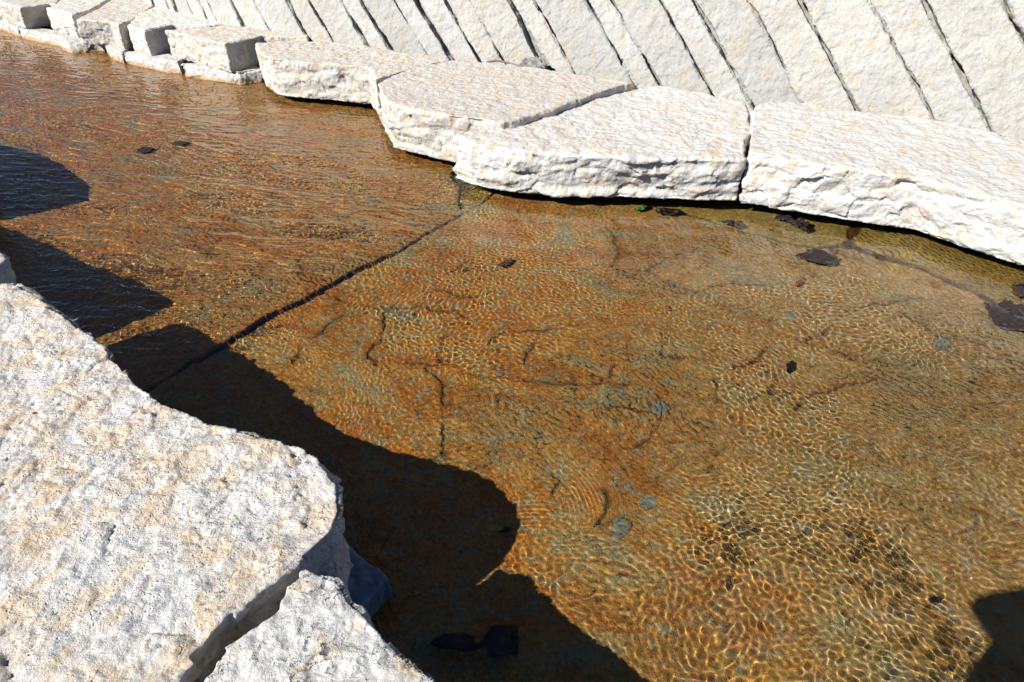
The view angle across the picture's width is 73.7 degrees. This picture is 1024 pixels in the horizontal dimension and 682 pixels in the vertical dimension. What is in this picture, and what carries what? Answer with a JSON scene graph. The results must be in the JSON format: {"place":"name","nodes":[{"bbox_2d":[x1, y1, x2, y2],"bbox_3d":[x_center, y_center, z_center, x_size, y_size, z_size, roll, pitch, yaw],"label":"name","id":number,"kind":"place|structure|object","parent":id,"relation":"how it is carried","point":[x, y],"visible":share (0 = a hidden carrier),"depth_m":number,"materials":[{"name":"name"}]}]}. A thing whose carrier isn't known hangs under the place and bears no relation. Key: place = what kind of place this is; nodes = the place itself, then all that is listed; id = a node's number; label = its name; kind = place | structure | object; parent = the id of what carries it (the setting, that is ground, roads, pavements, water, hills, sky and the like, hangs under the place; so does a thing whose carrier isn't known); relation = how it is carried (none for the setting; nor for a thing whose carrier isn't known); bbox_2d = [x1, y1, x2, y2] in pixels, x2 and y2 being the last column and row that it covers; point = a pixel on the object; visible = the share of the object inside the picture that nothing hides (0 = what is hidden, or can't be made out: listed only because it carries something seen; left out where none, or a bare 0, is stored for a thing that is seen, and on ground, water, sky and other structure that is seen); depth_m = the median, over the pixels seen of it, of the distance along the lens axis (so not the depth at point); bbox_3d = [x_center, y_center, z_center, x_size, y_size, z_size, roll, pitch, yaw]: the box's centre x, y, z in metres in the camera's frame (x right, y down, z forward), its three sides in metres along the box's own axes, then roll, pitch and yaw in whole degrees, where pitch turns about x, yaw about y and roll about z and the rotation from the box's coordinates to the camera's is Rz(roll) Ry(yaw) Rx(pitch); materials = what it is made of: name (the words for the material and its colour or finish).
{"place":"outdoors","nodes":[
{"label":"outdoors","id":0,"kind":"place"},
{"bbox_2d":[143,0,154,6],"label":"wall slab","id":1,"kind":"structure","parent":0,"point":[150,2],"depth_m":8.39,"materials":[{"name":"stone"}]},
{"bbox_2d":[204,569,434,681],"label":"stone slab","id":2,"kind":"structure","parent":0,"point":[317,628],"depth_m":1.50,"materials":[{"name":"grey stone"}]},
{"bbox_2d":[0,26,1023,681],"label":"water","id":3,"kind":"structure","parent":0,"point":[544,438],"depth_m":2.93,"materials":[{"name":"brown liquid"}]},
{"bbox_2d":[0,251,16,283],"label":"stone slab","id":4,"kind":"structure","parent":3,"relation":"on","point":[7,274],"depth_m":2.94,"materials":[{"name":"stone"}]},
{"bbox_2d":[137,147,152,152],"bbox_3d":[-2.805,-1.460,5.214,0.124,0.011,0.137,0,35,0],"label":"leaf","id":5,"kind":"object","parent":3,"relation":"on","point":[145,150],"visible":1,"depth_m":5.21,"materials":[{"name":"brown plant"}]},
{"bbox_2d":[0,283,352,681],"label":"stone slab","id":6,"kind":"structure","parent":3,"relation":"on","point":[145,536],"depth_m":1.78,"materials":[{"name":"stone"}]},
{"bbox_2d":[170,141,189,145],"bbox_3d":[-2.605,-1.552,5.346,0.135,0.011,0.085,15,38,20],"label":"leaf","id":7,"kind":"object","parent":3,"relation":"on","point":[180,143],"visible":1,"depth_m":5.34,"materials":[{"name":"plant"}]},
{"bbox_2d":[345,514,356,546],"bbox_3d":[-0.527,0.620,2.244,0.010,0.014,0.154,-15,38,-20],"label":"twig","id":8,"kind":"object","parent":3,"relation":"on","point":[352,529],"visible":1,"depth_m":2.24,"materials":[{"name":"black wood"}]},
{"bbox_2d":[347,546,392,617],"bbox_3d":[-0.489,0.705,1.991,0.255,0.154,0.246,-11,36,-15],"label":"slate piece","id":9,"kind":"object","parent":3,"relation":"on","point":[369,588],"visible":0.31,"depth_m":1.97,"materials":[{"name":"stone"}]},
{"bbox_2d":[635,205,644,210],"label":"leaf","id":10,"kind":"object","parent":3,"relation":"on","point":[642,207],"visible":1,"depth_m":4.35,"materials":[{"name":"green plant"}]},
{"bbox_2d":[659,207,678,214],"bbox_3d":[0.979,-0.822,4.311,0.099,0.013,0.127,-29,44,-35],"label":"leaf","id":11,"kind":"object","parent":3,"relation":"on","point":[674,211],"visible":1,"depth_m":4.30,"materials":[{"name":"brown plant"}]},
{"bbox_2d":[719,220,733,226],"bbox_3d":[1.341,-0.719,4.165,0.083,0.024,0.125,-25,42,-31],"label":"leaf","id":12,"kind":"object","parent":3,"relation":"on","point":[729,222],"visible":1,"depth_m":4.16,"materials":[{"name":"brown plant"}]},
{"bbox_2d":[779,360,786,370],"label":"leaf","id":13,"kind":"object","parent":3,"relation":"on","point":[783,365],"visible":1,"depth_m":2.98,"materials":[{"name":"plant"}]},
{"bbox_2d":[775,212,808,229],"bbox_3d":[1.736,-0.739,4.186,0.140,0.036,0.238,-22,40,-28],"label":"leaf","id":14,"kind":"object","parent":3,"relation":"on","point":[796,222],"visible":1,"depth_m":4.18,"materials":[{"name":"plant"}]},
{"bbox_2d":[796,248,834,264],"bbox_3d":[1.706,-0.467,3.803,0.172,0.022,0.192,-26,43,-32],"label":"leaf","id":15,"kind":"object","parent":3,"relation":"on","point":[815,256],"visible":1,"depth_m":3.80,"materials":[{"name":"plant"}]},
{"bbox_2d":[984,299,1023,330],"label":"leaf","id":16,"kind":"object","parent":3,"relation":"on","point":[1005,319],"visible":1,"depth_m":3.30,"materials":[{"name":"plant"}]},
{"bbox_2d":[1012,284,1023,296],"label":"leaf","id":17,"kind":"object","parent":3,"relation":"on","point":[1019,290],"visible":1,"depth_m":3.49,"materials":[{"name":"grey plant"}]},
{"bbox_2d":[453,86,749,200],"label":"stone block","id":18,"kind":"structure","parent":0,"point":[661,142],"depth_m":4.32,"materials":[{"name":"white stone"}]},
{"bbox_2d":[383,0,1023,115],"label":"earth bank","id":19,"kind":"structure","parent":0,"point":[957,67],"depth_m":5.22,"materials":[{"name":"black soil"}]},
{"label":"bank footing","id":20,"kind":"structure","parent":0,"visible":0},
{"bbox_2d":[153,0,169,8],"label":"wall slab","id":21,"kind":"structure","parent":20,"relation":"on","point":[162,3],"depth_m":8.18,"materials":[{"name":"stone"}]},
{"bbox_2d":[166,0,177,11],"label":"wall slab","id":22,"kind":"structure","parent":20,"relation":"on","point":[172,5],"depth_m":7.99,"materials":[{"name":"stone"}]},
{"bbox_2d":[174,0,192,14],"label":"wall slab","id":23,"kind":"structure","parent":20,"relation":"on","point":[183,6],"depth_m":7.85,"materials":[{"name":"stone"}]},
{"bbox_2d":[187,0,207,18],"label":"wall slab","id":24,"kind":"structure","parent":20,"relation":"on","point":[196,7],"depth_m":7.64,"materials":[{"name":"stone"}]},
{"bbox_2d":[200,0,216,21],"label":"wall slab","id":25,"kind":"structure","parent":20,"relation":"on","point":[205,4],"depth_m":7.52,"materials":[{"name":"stone"}]},
{"bbox_2d":[207,0,245,26],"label":"wall slab","id":26,"kind":"structure","parent":20,"relation":"on","point":[225,13],"depth_m":7.33,"materials":[{"name":"stone"}]},
{"bbox_2d":[232,0,270,30],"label":"wall slab","id":27,"kind":"structure","parent":20,"relation":"on","point":[249,13],"depth_m":7.16,"materials":[{"name":"stone"}]},
{"bbox_2d":[254,0,311,41],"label":"wall slab","id":28,"kind":"structure","parent":20,"relation":"on","point":[279,16],"depth_m":6.94,"materials":[{"name":"stone"}]},
{"bbox_2d":[290,0,333,42],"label":"wall slab","id":29,"kind":"structure","parent":20,"relation":"on","point":[312,22],"depth_m":6.82,"materials":[{"name":"stone"}]},
{"bbox_2d":[310,0,369,46],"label":"wall slab","id":30,"kind":"structure","parent":20,"relation":"on","point":[340,23],"depth_m":6.66,"materials":[{"name":"stone"}]},
{"bbox_2d":[255,40,449,116],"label":"stone block","id":31,"kind":"structure","parent":20,"relation":"on","point":[322,70],"depth_m":6.05,"materials":[{"name":"beige stone"}]},
{"bbox_2d":[343,0,393,50],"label":"wall slab","id":32,"kind":"structure","parent":20,"relation":"on","point":[363,18],"depth_m":6.57,"materials":[{"name":"stone"}]},
{"bbox_2d":[363,0,426,54],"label":"wall slab","id":33,"kind":"structure","parent":20,"relation":"on","point":[392,22],"depth_m":6.49,"materials":[{"name":"stone"}]},
{"bbox_2d":[395,0,453,60],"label":"wall slab","id":34,"kind":"structure","parent":20,"relation":"on","point":[429,39],"depth_m":6.36,"materials":[{"name":"stone"}]},
{"bbox_2d":[420,0,480,61],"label":"wall slab","id":35,"kind":"structure","parent":20,"relation":"on","point":[442,17],"depth_m":6.26,"materials":[{"name":"stone"}]},
{"bbox_2d":[447,0,505,64],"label":"wall slab","id":36,"kind":"structure","parent":20,"relation":"on","point":[478,36],"depth_m":6.18,"materials":[{"name":"stone"}]},
{"bbox_2d":[469,0,537,64],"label":"wall slab","id":37,"kind":"structure","parent":20,"relation":"on","point":[501,21],"depth_m":6.05,"materials":[{"name":"stone"}]},
{"bbox_2d":[378,60,633,162],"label":"stone block","id":38,"kind":"structure","parent":20,"relation":"on","point":[432,110],"depth_m":5.01,"materials":[{"name":"beige stone"}]},
{"bbox_2d":[486,59,527,66],"bbox_3d":[-0.034,-2.370,5.837,0.431,0.034,0.057,21,40,27],"label":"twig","id":39,"kind":"object","parent":38,"relation":"on","point":[495,60],"visible":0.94,"depth_m":5.86,"materials":[{"name":"grey wood"}]},
{"bbox_2d":[519,55,546,68],"bbox_3d":[0.177,-2.389,5.881,0.240,0.081,0.492,0,35,0],"label":"rock wedge","id":40,"kind":"object","parent":38,"relation":"on","point":[537,62],"visible":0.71,"depth_m":5.85,"materials":[{"name":"grey stone"}]},
{"bbox_2d":[512,0,575,73],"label":"wall slab","id":41,"kind":"structure","parent":20,"relation":"on","point":[546,40],"depth_m":5.96,"materials":[{"name":"stone"}]},
{"bbox_2d":[535,0,635,86],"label":"wall slab","id":42,"kind":"structure","parent":20,"relation":"on","point":[588,47],"depth_m":5.80,"materials":[{"name":"stone"}]},
{"bbox_2d":[589,0,658,86],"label":"wall slab","id":43,"kind":"structure","parent":20,"relation":"on","point":[631,55],"depth_m":5.70,"materials":[{"name":"stone"}]},
{"bbox_2d":[614,0,712,95],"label":"wall slab","id":44,"kind":"structure","parent":20,"relation":"on","point":[653,32],"depth_m":5.58,"materials":[{"name":"stone"}]},
{"bbox_2d":[663,0,754,114],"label":"wall slab","id":45,"kind":"structure","parent":20,"relation":"on","point":[706,51],"depth_m":5.46,"materials":[{"name":"stone"}]},
{"bbox_2d":[695,0,799,106],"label":"wall slab","id":46,"kind":"structure","parent":20,"relation":"on","point":[751,53],"depth_m":5.35,"materials":[{"name":"stone"}]},
{"bbox_2d":[746,0,854,110],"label":"wall slab","id":47,"kind":"structure","parent":20,"relation":"on","point":[812,76],"depth_m":5.19,"materials":[{"name":"stone"}]},
{"bbox_2d":[801,0,932,118],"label":"wall slab","id":48,"kind":"structure","parent":20,"relation":"on","point":[866,57],"depth_m":5.03,"materials":[{"name":"stone"}]},
{"bbox_2d":[739,102,1023,265],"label":"stone block","id":49,"kind":"structure","parent":20,"relation":"on","point":[959,185],"depth_m":4.01,"materials":[{"name":"white stone"}]},
{"bbox_2d":[871,0,990,130],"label":"wall slab","id":50,"kind":"structure","parent":20,"relation":"on","point":[921,45],"depth_m":4.92,"materials":[{"name":"stone"}]},
{"bbox_2d":[925,0,1023,140],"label":"wall slab","id":51,"kind":"structure","parent":20,"relation":"on","point":[984,43],"depth_m":4.76,"materials":[{"name":"stone"}]},
{"bbox_2d":[1003,0,1023,41],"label":"wall slab","id":52,"kind":"structure","parent":20,"relation":"on","point":[1015,10],"depth_m":4.63,"materials":[{"name":"stone"}]},
{"label":"ground","id":53,"kind":"structure","parent":0,"visible":0},
{"bbox_3d":[-7.158,-3.162,7.740,13.764,0.119,13.596,0,35,0],"label":"flagstone","id":54,"kind":"object","parent":53,"relation":"on","visible":0},
{"bbox_2d":[0,19,21,36],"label":"slab","id":55,"kind":"structure","parent":54,"relation":"on","point":[7,27],"depth_m":8.75,"materials":[{"name":"stone"}]},
{"bbox_2d":[0,0,60,28],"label":"stone block","id":56,"kind":"structure","parent":55,"relation":"on","point":[28,14],"depth_m":8.45,"materials":[{"name":"beige stone"}]},
{"bbox_2d":[17,27,69,46],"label":"slab","id":57,"kind":"structure","parent":54,"relation":"on","point":[46,36],"depth_m":8.30,"materials":[{"name":"stone"}]},
{"bbox_2d":[46,0,110,36],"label":"stone block","id":58,"kind":"structure","parent":57,"relation":"on","point":[64,15],"depth_m":8.15,"materials":[{"name":"white stone"}]},
{"bbox_2d":[58,35,106,53],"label":"slab","id":59,"kind":"structure","parent":54,"relation":"on","point":[73,44],"depth_m":7.90,"materials":[{"name":"stone"}]},
{"bbox_2d":[105,44,134,63],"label":"slab","id":60,"kind":"structure","parent":54,"relation":"on","point":[115,52],"depth_m":7.55,"materials":[{"name":"stone"}]},
{"bbox_2d":[77,0,154,48],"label":"stone block","id":61,"kind":"structure","parent":60,"relation":"on","point":[108,23],"depth_m":7.66,"materials":[{"name":"beige stone"}]},
{"bbox_2d":[124,51,185,73],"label":"slab","id":62,"kind":"structure","parent":54,"relation":"on","point":[165,62],"depth_m":7.21,"materials":[{"name":"stone"}]},
{"bbox_2d":[128,6,224,55],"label":"stone block","id":63,"kind":"structure","parent":62,"relation":"on","point":[147,29],"depth_m":7.35,"materials":[{"name":"white stone"}]},
{"bbox_2d":[181,63,263,84],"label":"slab","id":64,"kind":"structure","parent":54,"relation":"on","point":[252,74],"depth_m":6.82,"materials":[{"name":"stone"}]},
{"bbox_2d":[165,26,310,72],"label":"stone block","id":65,"kind":"structure","parent":64,"relation":"on","point":[231,49],"depth_m":6.86,"materials":[{"name":"beige stone"}]}
]}

